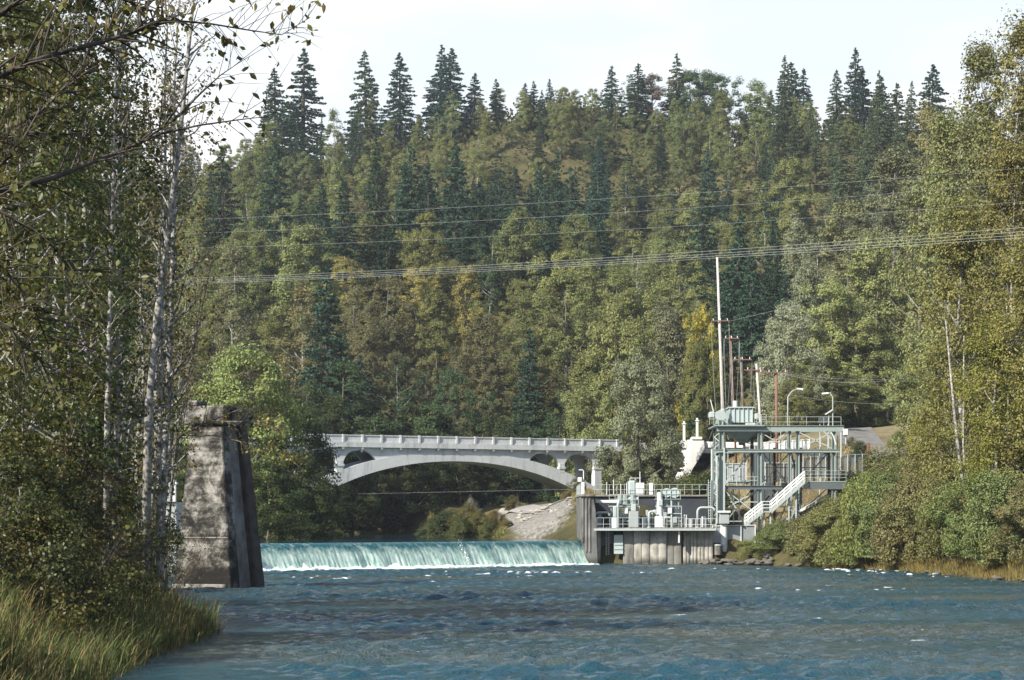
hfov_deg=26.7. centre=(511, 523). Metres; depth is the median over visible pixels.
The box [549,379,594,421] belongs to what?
broadleaf tree
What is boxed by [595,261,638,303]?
broadleaf tree
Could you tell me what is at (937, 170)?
conifer tree
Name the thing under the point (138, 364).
bare sapling
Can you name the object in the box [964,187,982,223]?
broadleaf tree
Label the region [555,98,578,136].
broadleaf tree
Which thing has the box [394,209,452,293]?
broadleaf tree
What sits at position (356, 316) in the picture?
broadleaf tree
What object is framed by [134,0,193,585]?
birch tree
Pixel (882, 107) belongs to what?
conifer tree
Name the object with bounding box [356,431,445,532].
shaded tree
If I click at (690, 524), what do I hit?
railing
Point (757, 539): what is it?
bank shrub
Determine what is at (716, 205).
conifer tree
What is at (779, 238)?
conifer tree
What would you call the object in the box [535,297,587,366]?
broadleaf tree
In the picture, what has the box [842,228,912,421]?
riverside tree
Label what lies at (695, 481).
slope shrub
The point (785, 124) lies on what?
conifer tree
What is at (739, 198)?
conifer tree
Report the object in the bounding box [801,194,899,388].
riverside tree
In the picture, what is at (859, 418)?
riverside tree
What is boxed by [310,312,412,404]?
broadleaf tree
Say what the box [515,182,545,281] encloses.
conifer tree
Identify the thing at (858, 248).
broadleaf tree
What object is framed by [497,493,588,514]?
gravel track
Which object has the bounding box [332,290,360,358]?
broadleaf tree
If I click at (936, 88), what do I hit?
conifer tree
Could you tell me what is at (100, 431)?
understory shrub
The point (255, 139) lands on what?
broadleaf tree
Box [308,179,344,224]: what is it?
broadleaf tree
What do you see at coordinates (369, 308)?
broadleaf tree
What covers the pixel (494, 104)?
conifer tree
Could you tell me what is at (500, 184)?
conifer tree
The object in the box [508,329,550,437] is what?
conifer tree
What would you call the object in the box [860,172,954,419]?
riverside tree
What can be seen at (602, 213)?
power line
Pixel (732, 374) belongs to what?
power line
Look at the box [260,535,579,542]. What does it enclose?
upstream water
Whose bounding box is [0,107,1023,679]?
ground
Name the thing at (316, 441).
bank tree
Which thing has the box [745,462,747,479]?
gate pillar
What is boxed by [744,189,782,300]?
conifer tree
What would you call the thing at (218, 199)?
conifer tree
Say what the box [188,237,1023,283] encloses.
power line
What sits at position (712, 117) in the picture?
broadleaf tree
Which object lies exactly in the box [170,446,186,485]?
broadleaf tree
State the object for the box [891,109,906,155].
conifer tree
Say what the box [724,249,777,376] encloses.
conifer tree
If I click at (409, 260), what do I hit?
broadleaf tree
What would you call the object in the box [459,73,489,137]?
conifer tree
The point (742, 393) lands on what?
utility pole
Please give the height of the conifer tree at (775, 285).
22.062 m
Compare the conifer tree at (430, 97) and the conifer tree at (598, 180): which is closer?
the conifer tree at (598, 180)
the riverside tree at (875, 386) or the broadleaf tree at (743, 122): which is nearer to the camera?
the riverside tree at (875, 386)
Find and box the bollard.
[867,443,869,467]
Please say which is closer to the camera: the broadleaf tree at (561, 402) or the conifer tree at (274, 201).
the broadleaf tree at (561, 402)
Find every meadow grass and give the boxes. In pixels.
[485,515,506,536]
[569,487,603,505]
[718,444,918,530]
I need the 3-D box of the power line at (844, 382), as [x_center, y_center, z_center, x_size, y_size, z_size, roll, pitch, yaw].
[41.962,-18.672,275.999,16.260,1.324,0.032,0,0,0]
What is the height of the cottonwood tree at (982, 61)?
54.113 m
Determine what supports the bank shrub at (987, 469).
on the ground at (562, 523)
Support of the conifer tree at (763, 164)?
on the ground at (562, 523)
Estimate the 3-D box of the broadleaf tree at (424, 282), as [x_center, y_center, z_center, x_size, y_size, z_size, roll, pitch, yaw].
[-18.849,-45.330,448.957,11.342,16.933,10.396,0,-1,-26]
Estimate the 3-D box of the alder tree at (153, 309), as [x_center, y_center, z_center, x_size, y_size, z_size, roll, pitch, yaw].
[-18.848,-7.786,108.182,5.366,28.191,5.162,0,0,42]
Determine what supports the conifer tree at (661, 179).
on the ground at (562, 523)
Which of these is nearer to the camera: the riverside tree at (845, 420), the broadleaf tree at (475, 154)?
the riverside tree at (845, 420)
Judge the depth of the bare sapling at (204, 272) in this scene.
119.97 m
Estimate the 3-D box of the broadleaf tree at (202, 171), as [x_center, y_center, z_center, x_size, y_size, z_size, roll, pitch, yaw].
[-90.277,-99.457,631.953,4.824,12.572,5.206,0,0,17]
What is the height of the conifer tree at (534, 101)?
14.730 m
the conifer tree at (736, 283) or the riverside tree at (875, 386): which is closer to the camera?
the riverside tree at (875, 386)
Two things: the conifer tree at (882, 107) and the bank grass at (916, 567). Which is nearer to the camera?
the bank grass at (916, 567)
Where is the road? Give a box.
[837,427,910,457]
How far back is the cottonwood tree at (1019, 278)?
185.17 m
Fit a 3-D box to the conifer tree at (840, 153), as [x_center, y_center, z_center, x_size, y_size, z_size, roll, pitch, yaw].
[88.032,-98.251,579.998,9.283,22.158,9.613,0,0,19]
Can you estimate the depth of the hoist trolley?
237.38 m
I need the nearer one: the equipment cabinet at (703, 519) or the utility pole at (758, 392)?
the equipment cabinet at (703, 519)
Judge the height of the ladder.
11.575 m
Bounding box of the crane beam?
[595,500,617,502]
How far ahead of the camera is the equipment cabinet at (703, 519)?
234.20 m
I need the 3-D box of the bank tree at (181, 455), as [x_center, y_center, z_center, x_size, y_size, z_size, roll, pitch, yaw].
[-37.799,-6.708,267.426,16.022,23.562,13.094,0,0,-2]
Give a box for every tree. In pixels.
[0,0,57,583]
[0,0,93,453]
[0,0,117,544]
[0,0,155,525]
[0,0,155,596]
[0,0,199,529]
[0,0,325,432]
[0,1,121,487]
[0,2,100,529]
[0,33,41,420]
[0,60,187,604]
[2,128,159,463]
[22,2,168,550]
[27,119,152,519]
[45,0,191,554]
[69,0,116,501]
[69,1,202,553]
[81,0,137,576]
[95,0,149,565]
[95,0,235,593]
[95,92,190,544]
[98,86,198,539]
[106,54,220,520]
[129,62,213,597]
[132,333,198,413]
[133,0,220,594]
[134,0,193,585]
[156,375,267,501]
[166,203,209,306]
[167,239,208,289]
[167,292,216,370]
[168,172,193,201]
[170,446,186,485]
[171,136,194,172]
[171,376,279,472]
[174,225,223,343]
[174,471,185,501]
[175,178,193,258]
[175,337,316,539]
[176,164,196,245]
[176,249,227,290]
[184,197,228,264]
[185,146,201,181]
[186,185,203,224]
[188,381,212,400]
[191,244,269,377]
[191,270,214,329]
[193,164,243,234]
[193,294,238,379]
[194,162,229,208]
[195,172,220,243]
[196,162,207,196]
[197,145,249,277]
[202,238,268,343]
[203,275,265,335]
[209,227,276,307]
[212,144,237,180]
[213,271,270,347]
[216,161,234,193]
[224,158,263,242]
[227,356,292,421]
[228,230,282,312]
[229,160,254,241]
[233,151,273,216]
[234,138,263,170]
[239,148,255,173]
[239,313,289,378]
[244,208,266,244]
[246,136,265,169]
[246,187,268,245]
[247,182,272,245]
[249,396,344,538]
[251,68,298,160]
[251,138,295,280]
[251,160,267,189]
[251,456,307,540]
[253,118,286,183]
[255,218,288,295]
[255,310,307,377]
[255,451,337,539]
[257,206,307,319]
[261,215,286,300]
[266,48,336,174]
[267,221,344,366]
[267,281,329,396]
[268,198,307,235]
[279,433,366,529]
[280,195,323,226]
[281,156,295,180]
[283,191,318,237]
[285,131,306,195]
[285,151,317,199]
[288,193,317,304]
[288,376,336,453]
[290,263,358,423]
[298,315,322,384]
[302,489,365,536]
[304,394,371,532]
[305,182,333,284]
[306,199,332,297]
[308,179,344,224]
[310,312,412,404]
[312,116,326,184]
[313,354,374,482]
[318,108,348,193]
[318,254,375,334]
[321,177,374,305]
[325,145,349,173]
[326,158,352,246]
[327,452,401,534]
[332,132,348,162]
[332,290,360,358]
[339,302,382,346]
[342,50,386,157]
[344,199,381,266]
[345,114,362,175]
[345,355,385,433]
[346,206,409,282]
[347,112,367,158]
[348,275,427,367]
[349,150,374,177]
[349,301,386,394]
[350,191,359,233]
[352,154,384,200]
[352,184,375,256]
[352,410,415,526]
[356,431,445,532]
[358,352,389,420]
[359,133,397,280]
[363,98,378,148]
[363,204,407,319]
[364,136,390,166]
[365,355,428,435]
[374,155,405,236]
[375,52,422,147]
[377,322,416,413]
[382,119,397,156]
[388,165,421,268]
[389,142,430,272]
[389,158,419,199]
[389,228,465,315]
[390,240,430,278]
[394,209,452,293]
[396,265,442,339]
[396,401,465,506]
[402,359,443,417]
[405,139,419,172]
[406,435,509,509]
[407,135,424,158]
[410,114,425,144]
[412,174,440,229]
[413,160,450,262]
[414,287,462,381]
[420,45,453,125]
[421,48,474,141]
[423,185,445,261]
[423,366,497,501]
[426,117,441,137]
[428,134,464,178]
[429,150,445,191]
[431,112,446,154]
[433,140,479,263]
[433,194,445,217]
[435,263,488,370]
[438,160,472,245]
[441,92,461,139]
[443,345,469,427]
[448,147,492,200]
[451,217,470,270]
[452,182,501,300]
[454,299,494,338]
[454,312,514,421]
[454,339,498,387]
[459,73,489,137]
[461,410,531,505]
[465,131,490,183]
[467,427,561,507]
[469,173,477,205]
[469,184,488,256]
[469,230,519,313]
[471,100,488,138]
[474,177,485,226]
[476,107,496,161]
[479,183,503,274]
[479,206,549,311]
[482,195,507,267]
[486,183,507,242]
[487,79,507,129]
[487,151,509,203]
[492,89,507,118]
[492,189,509,241]
[493,157,510,194]
[495,191,531,296]
[496,279,547,340]
[496,290,548,390]
[501,166,536,261]
[504,117,517,144]
[505,347,561,416]
[505,351,555,410]
[507,196,526,269]
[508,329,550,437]
[508,396,559,496]
[509,334,542,369]
[511,90,533,129]
[514,83,536,132]
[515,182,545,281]
[522,157,556,194]
[525,161,551,243]
[526,184,555,289]
[526,249,605,346]
[526,411,571,497]
[527,81,540,124]
[529,131,546,173]
[529,460,585,503]
[532,268,600,398]
[534,100,559,128]
[535,90,550,141]
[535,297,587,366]
[536,174,555,272]
[541,207,562,292]
[542,105,575,159]
[543,79,559,117]
[546,150,572,264]
[547,221,583,296]
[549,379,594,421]
[549,383,623,498]
[554,87,569,112]
[554,88,577,107]
[554,372,613,470]
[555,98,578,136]
[558,344,610,494]
[559,166,587,259]
[559,191,580,235]
[562,210,602,295]
[563,253,617,317]
[565,260,593,317]
[568,89,583,129]
[569,170,579,212]
[571,267,658,357]
[574,287,683,381]
[575,122,624,168]
[575,183,620,291]
[579,190,599,237]
[583,88,602,121]
[583,304,655,493]
[584,134,613,213]
[584,194,620,305]
[586,154,619,261]
[588,312,615,364]
[592,347,686,493]
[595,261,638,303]
[596,66,625,126]
[596,115,612,141]
[599,166,616,232]
[599,218,622,263]
[604,230,662,308]
[604,297,642,363]
[607,200,633,268]
[609,161,638,246]
[609,344,648,419]
[612,100,620,128]
[612,372,663,493]
[617,152,641,208]
[618,75,636,108]
[618,248,660,326]
[620,108,643,134]
[623,63,656,130]
[623,353,676,480]
[624,131,643,184]
[629,236,705,304]
[630,72,673,133]
[630,187,648,233]
[631,297,696,482]
[632,307,681,360]
[635,260,672,328]
[636,176,653,213]
[639,125,656,189]
[641,374,682,487]
[643,223,685,271]
[643,318,699,372]
[644,245,717,334]
[644,277,683,311]
[645,109,666,133]
[646,306,719,424]
[647,185,678,279]
[652,126,671,168]
[653,161,668,206]
[653,189,733,273]
[658,187,685,247]
[661,53,690,135]
[664,99,686,144]
[665,68,738,138]
[665,112,703,179]
[667,250,712,299]
[668,69,712,129]
[669,139,688,193]
[670,120,708,174]
[672,334,713,469]
[673,302,725,468]
[676,285,716,339]
[676,390,709,474]
[677,173,724,317]
[680,334,730,465]
[681,355,729,467]
[682,195,697,242]
[682,299,712,324]
[689,98,707,143]
[692,72,748,141]
[693,317,713,380]
[699,148,722,218]
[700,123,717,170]
[704,105,729,143]
[704,220,729,267]
[705,106,728,129]
[705,209,770,371]
[706,128,733,167]
[707,89,732,154]
[709,398,763,455]
[713,113,727,138]
[714,139,748,187]
[714,266,738,369]
[716,225,751,281]
[717,170,735,227]
[717,264,746,300]
[722,232,747,349]
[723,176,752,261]
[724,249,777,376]
[733,78,777,173]
[733,117,749,145]
[738,94,757,145]
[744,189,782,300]
[748,139,760,161]
[749,142,779,231]
[749,340,783,440]
[749,355,774,405]
[750,156,829,250]
[751,100,767,147]
[751,298,827,425]
[753,164,787,246]
[753,217,797,346]
[753,272,771,328]
[754,259,785,341]
[762,91,777,131]
[763,374,845,432]
[766,124,783,191]
[768,55,798,151]
[768,228,788,301]
[773,261,806,368]
[776,62,821,137]
[776,112,788,137]
[776,200,807,266]
[776,272,891,425]
[778,208,821,330]
[778,255,838,424]
[778,358,869,425]
[779,113,808,212]
[781,227,850,348]
[785,129,802,162]
[787,97,805,139]
[790,68,818,138]
[794,351,870,427]
[796,102,821,137]
[799,186,811,234]
[799,235,819,277]
[801,100,818,148]
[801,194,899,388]
[806,115,826,182]
[812,195,829,259]
[814,314,915,427]
[819,262,836,293]
[821,69,851,142]
[824,117,855,195]
[825,136,834,166]
[825,156,852,224]
[826,106,857,134]
[831,203,857,248]
[835,119,860,149]
[838,141,930,344]
[841,48,870,142]
[841,257,905,363]
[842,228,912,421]
[843,349,919,426]
[843,400,894,427]
[844,228,875,308]
[848,68,878,133]
[849,123,875,173]
[849,136,878,221]
[851,211,943,321]
[852,119,882,194]
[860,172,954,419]
[861,175,893,234]
[865,99,879,142]
[868,120,882,175]
[869,70,893,148]
[870,77,896,150]
[874,206,923,269]
[878,95,974,323]
[879,342,941,430]
[880,96,991,465]
[885,82,908,148]
[889,329,985,480]
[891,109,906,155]
[892,240,943,321]
[899,81,923,159]
[899,151,925,231]
[899,190,930,253]
[905,187,1017,501]
[906,403,968,478]
[909,64,959,151]
[914,247,966,446]
[926,119,958,209]
[927,26,1023,451]
[935,260,992,455]
[937,311,971,480]
[946,307,1023,528]
[955,128,1023,472]
[955,335,975,480]
[960,102,1009,197]
[960,109,971,178]
[962,3,1023,440]
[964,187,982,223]
[964,389,1023,524]
[974,229,1023,503]
[994,119,1023,357]
[999,305,1021,465]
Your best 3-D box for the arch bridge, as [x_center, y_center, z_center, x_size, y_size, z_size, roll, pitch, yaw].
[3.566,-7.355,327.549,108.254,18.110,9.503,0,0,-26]
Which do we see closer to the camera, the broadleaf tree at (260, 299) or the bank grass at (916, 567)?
the bank grass at (916, 567)
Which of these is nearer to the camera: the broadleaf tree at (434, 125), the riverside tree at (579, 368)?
the riverside tree at (579, 368)
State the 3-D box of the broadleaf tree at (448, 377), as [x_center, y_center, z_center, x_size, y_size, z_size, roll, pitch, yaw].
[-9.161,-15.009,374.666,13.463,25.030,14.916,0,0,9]
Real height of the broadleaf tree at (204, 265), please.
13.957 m
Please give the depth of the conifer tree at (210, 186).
546.78 m
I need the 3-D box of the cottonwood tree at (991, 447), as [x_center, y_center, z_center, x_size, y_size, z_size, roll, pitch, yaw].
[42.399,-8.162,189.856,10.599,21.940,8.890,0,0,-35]
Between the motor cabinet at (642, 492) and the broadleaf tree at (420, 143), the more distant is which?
the broadleaf tree at (420, 143)
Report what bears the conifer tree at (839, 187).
on the ground at (562, 523)
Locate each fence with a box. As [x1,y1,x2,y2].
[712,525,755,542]
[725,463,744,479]
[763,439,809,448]
[765,462,802,482]
[803,454,862,478]
[862,456,885,470]
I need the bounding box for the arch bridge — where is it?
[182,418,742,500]
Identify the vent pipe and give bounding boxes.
[596,511,610,515]
[647,510,656,527]
[651,510,656,527]
[696,506,715,527]
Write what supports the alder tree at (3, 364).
on the ground at (562, 523)
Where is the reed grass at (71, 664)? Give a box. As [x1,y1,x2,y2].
[0,539,230,679]
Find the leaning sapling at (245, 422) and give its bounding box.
[155,396,309,509]
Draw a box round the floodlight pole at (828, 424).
[825,410,831,447]
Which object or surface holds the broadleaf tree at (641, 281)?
on the ground at (562, 523)
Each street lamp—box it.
[787,388,802,446]
[822,392,833,425]
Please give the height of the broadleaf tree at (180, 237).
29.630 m
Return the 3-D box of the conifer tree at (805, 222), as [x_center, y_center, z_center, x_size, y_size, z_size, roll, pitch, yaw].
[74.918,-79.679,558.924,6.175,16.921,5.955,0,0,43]
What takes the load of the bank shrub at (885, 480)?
on the ground at (562, 523)
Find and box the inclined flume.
[772,489,843,531]
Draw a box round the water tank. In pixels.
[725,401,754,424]
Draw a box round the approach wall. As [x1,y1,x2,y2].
[704,442,756,447]
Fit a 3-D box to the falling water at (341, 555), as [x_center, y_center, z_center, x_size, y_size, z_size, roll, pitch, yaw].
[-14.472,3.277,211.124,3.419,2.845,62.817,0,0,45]
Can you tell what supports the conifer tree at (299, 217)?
on the ground at (562, 523)
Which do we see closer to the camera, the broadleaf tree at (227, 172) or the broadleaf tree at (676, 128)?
the broadleaf tree at (676, 128)
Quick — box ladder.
[818,417,829,497]
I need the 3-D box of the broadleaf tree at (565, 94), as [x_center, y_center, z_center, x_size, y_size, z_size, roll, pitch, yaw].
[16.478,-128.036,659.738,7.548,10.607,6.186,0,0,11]
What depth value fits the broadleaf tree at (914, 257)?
417.72 m
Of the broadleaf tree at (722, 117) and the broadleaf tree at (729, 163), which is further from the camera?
the broadleaf tree at (722, 117)
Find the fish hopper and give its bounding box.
[725,431,756,444]
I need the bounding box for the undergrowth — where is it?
[151,94,1022,493]
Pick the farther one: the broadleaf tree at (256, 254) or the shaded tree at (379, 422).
the broadleaf tree at (256, 254)
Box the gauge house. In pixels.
[578,469,584,493]
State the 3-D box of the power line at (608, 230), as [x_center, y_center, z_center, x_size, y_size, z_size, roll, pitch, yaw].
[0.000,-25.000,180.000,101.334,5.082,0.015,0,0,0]
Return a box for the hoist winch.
[708,400,726,424]
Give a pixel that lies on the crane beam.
(606, 501)
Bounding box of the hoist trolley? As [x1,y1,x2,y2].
[831,429,847,456]
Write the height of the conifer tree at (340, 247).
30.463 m
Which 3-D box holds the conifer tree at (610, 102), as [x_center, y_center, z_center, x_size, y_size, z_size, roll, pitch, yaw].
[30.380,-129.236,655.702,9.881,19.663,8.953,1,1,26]
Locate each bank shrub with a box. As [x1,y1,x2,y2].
[734,544,764,564]
[735,532,776,559]
[748,516,790,551]
[780,515,814,549]
[783,501,853,562]
[801,490,873,565]
[811,492,845,522]
[826,470,900,568]
[827,463,876,508]
[842,467,881,520]
[845,462,890,490]
[847,470,917,557]
[865,471,940,565]
[867,461,904,497]
[883,471,960,559]
[886,455,914,475]
[889,444,937,515]
[902,455,958,515]
[908,468,992,562]
[917,470,1021,558]
[952,457,988,484]
[955,435,985,484]
[958,466,1023,565]
[984,474,1023,559]
[990,431,1023,517]
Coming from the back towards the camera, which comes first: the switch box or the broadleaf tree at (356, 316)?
the broadleaf tree at (356, 316)
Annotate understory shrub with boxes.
[0,425,81,613]
[0,427,111,600]
[0,465,146,622]
[0,491,115,634]
[10,531,147,634]
[12,398,133,552]
[13,424,52,514]
[26,425,168,611]
[48,474,166,574]
[99,484,186,578]
[122,518,175,594]
[141,514,185,575]
[151,514,178,573]
[153,517,180,577]
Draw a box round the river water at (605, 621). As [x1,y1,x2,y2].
[109,563,1023,679]
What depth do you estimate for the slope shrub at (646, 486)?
269.56 m
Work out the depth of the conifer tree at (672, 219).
572.58 m
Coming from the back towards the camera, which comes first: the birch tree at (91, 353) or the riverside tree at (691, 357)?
the riverside tree at (691, 357)
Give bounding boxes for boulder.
[746,560,755,563]
[762,552,771,557]
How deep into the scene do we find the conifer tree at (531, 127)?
656.95 m
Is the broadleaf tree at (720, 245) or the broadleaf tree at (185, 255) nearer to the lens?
the broadleaf tree at (185, 255)
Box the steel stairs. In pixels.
[744,471,805,525]
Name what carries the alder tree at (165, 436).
on the ground at (562, 523)
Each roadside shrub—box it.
[845,436,857,448]
[849,440,871,464]
[859,441,905,473]
[886,429,907,447]
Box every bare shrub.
[55,490,154,613]
[79,513,154,596]
[108,501,181,575]
[119,505,170,568]
[125,495,199,570]
[139,527,210,595]
[152,513,214,597]
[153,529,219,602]
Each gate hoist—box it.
[608,494,639,527]
[654,488,681,527]
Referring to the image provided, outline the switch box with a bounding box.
[649,483,652,494]
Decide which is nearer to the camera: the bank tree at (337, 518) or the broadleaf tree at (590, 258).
the bank tree at (337, 518)
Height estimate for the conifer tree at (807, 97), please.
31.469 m
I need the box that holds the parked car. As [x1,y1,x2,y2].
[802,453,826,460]
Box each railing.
[594,484,706,494]
[603,518,642,528]
[685,519,715,528]
[709,413,722,424]
[756,414,766,424]
[803,470,845,477]
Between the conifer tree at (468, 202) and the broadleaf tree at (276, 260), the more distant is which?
the conifer tree at (468, 202)
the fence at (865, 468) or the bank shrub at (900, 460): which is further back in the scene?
the fence at (865, 468)
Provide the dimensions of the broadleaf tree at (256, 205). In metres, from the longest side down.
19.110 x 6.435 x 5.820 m
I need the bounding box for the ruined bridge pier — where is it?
[172,400,264,587]
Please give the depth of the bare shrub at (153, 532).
100.03 m
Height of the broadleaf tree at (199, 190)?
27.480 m
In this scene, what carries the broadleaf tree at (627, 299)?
on the ground at (562, 523)
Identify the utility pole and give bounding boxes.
[711,257,729,462]
[724,336,738,462]
[733,357,751,462]
[744,364,763,447]
[758,370,787,463]
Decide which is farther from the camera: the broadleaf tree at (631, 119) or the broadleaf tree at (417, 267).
the broadleaf tree at (631, 119)
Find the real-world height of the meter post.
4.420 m
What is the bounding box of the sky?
[0,0,1023,184]
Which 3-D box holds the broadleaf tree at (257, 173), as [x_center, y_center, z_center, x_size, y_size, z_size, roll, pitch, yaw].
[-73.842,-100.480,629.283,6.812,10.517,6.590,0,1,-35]
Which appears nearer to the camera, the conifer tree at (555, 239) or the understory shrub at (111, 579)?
the understory shrub at (111, 579)
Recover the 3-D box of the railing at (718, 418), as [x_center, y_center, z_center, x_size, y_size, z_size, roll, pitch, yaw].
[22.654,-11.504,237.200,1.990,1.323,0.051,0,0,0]
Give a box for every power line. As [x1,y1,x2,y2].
[140,168,1019,221]
[142,231,1023,281]
[146,201,1023,249]
[186,183,1013,233]
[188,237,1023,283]
[207,227,1023,277]
[235,235,1014,280]
[711,327,723,406]
[720,333,730,403]
[724,355,732,436]
[729,340,738,400]
[761,370,884,379]
[785,374,901,382]
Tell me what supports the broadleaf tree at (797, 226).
on the ground at (562, 523)
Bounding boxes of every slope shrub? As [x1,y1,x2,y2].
[644,478,694,494]
[645,475,674,494]
[655,469,730,526]
[667,472,734,526]
[675,470,741,526]
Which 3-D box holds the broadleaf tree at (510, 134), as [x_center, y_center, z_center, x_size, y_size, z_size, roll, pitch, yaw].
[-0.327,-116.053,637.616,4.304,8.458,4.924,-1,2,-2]
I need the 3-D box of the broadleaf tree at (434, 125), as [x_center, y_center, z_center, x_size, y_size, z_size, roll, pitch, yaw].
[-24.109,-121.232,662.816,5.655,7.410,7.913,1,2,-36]
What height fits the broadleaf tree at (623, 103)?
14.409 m
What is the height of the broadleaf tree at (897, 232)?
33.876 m
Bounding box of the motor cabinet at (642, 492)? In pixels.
[628,478,644,494]
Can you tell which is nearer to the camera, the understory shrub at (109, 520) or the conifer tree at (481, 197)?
the understory shrub at (109, 520)
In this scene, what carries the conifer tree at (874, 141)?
on the ground at (562, 523)
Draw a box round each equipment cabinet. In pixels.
[597,514,601,527]
[641,517,645,527]
[645,510,648,527]
[683,515,686,527]
[688,519,692,527]
[701,516,705,527]
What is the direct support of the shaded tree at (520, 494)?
on the ground at (562, 523)
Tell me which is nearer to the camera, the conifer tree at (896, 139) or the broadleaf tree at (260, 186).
the broadleaf tree at (260, 186)
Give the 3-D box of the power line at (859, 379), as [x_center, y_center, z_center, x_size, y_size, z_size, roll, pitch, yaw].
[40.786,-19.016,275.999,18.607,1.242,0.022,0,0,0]
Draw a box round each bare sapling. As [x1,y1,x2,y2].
[121,284,169,474]
[138,269,193,527]
[141,339,197,546]
[162,238,207,589]
[164,157,248,586]
[164,228,222,540]
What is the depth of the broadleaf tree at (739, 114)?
658.40 m
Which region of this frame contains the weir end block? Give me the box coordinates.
[165,480,182,565]
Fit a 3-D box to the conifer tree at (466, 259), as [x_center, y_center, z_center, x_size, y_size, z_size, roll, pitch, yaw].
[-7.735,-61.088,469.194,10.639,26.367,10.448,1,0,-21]
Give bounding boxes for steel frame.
[754,453,772,513]
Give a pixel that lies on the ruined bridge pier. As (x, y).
(219, 484)
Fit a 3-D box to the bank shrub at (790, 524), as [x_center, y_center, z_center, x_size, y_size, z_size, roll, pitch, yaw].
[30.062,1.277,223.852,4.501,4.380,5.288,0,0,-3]
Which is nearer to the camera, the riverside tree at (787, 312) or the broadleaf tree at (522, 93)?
the riverside tree at (787, 312)
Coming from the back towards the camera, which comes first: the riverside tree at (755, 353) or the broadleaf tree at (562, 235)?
the broadleaf tree at (562, 235)
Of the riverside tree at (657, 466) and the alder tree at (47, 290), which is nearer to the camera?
the alder tree at (47, 290)
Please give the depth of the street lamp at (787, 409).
289.93 m
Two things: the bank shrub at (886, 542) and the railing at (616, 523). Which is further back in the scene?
the railing at (616, 523)
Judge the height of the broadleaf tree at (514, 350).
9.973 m
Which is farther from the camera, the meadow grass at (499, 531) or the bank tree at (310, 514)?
the meadow grass at (499, 531)
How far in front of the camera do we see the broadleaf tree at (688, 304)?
476.30 m
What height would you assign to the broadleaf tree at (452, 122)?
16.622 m
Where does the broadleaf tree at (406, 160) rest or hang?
on the ground at (562, 523)
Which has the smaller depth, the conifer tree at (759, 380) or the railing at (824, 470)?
the railing at (824, 470)
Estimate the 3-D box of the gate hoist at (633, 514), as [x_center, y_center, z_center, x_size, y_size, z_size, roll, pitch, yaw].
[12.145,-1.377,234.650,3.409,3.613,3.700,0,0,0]
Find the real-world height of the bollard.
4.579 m
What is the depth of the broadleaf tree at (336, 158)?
634.66 m
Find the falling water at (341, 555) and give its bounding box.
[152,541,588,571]
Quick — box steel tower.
[708,420,845,542]
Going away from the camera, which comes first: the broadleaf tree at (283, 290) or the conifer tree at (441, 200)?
the broadleaf tree at (283, 290)
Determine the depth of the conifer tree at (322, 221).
485.19 m
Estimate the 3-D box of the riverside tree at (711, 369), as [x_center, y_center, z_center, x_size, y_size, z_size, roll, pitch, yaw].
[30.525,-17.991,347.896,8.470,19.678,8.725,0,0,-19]
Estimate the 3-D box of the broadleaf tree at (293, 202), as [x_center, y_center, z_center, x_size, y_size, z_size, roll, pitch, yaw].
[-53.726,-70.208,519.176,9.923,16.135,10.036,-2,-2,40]
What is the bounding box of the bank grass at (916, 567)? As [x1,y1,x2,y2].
[805,546,1023,580]
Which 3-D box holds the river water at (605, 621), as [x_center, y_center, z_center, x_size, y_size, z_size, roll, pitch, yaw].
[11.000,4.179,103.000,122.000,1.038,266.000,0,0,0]
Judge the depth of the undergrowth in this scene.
591.96 m
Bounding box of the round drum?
[714,544,722,554]
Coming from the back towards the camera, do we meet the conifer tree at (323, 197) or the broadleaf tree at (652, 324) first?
the conifer tree at (323, 197)
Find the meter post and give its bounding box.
[717,511,730,551]
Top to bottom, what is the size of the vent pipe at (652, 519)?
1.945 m
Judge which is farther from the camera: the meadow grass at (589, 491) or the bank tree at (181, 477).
the meadow grass at (589, 491)
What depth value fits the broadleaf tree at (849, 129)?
603.51 m
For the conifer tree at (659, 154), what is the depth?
624.57 m
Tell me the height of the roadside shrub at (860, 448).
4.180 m
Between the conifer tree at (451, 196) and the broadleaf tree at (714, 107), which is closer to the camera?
the conifer tree at (451, 196)
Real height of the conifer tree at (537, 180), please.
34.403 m
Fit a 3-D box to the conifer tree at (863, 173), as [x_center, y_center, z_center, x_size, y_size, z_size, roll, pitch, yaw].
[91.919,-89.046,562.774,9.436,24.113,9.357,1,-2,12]
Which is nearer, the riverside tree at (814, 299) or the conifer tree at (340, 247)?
the riverside tree at (814, 299)
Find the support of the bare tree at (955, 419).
on the ground at (562, 523)
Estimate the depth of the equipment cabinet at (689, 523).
234.22 m
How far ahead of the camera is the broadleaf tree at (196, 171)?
654.11 m
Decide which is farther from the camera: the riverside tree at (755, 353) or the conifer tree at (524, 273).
the conifer tree at (524, 273)
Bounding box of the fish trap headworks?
[575,494,716,563]
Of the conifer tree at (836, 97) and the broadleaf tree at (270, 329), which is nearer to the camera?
the broadleaf tree at (270, 329)

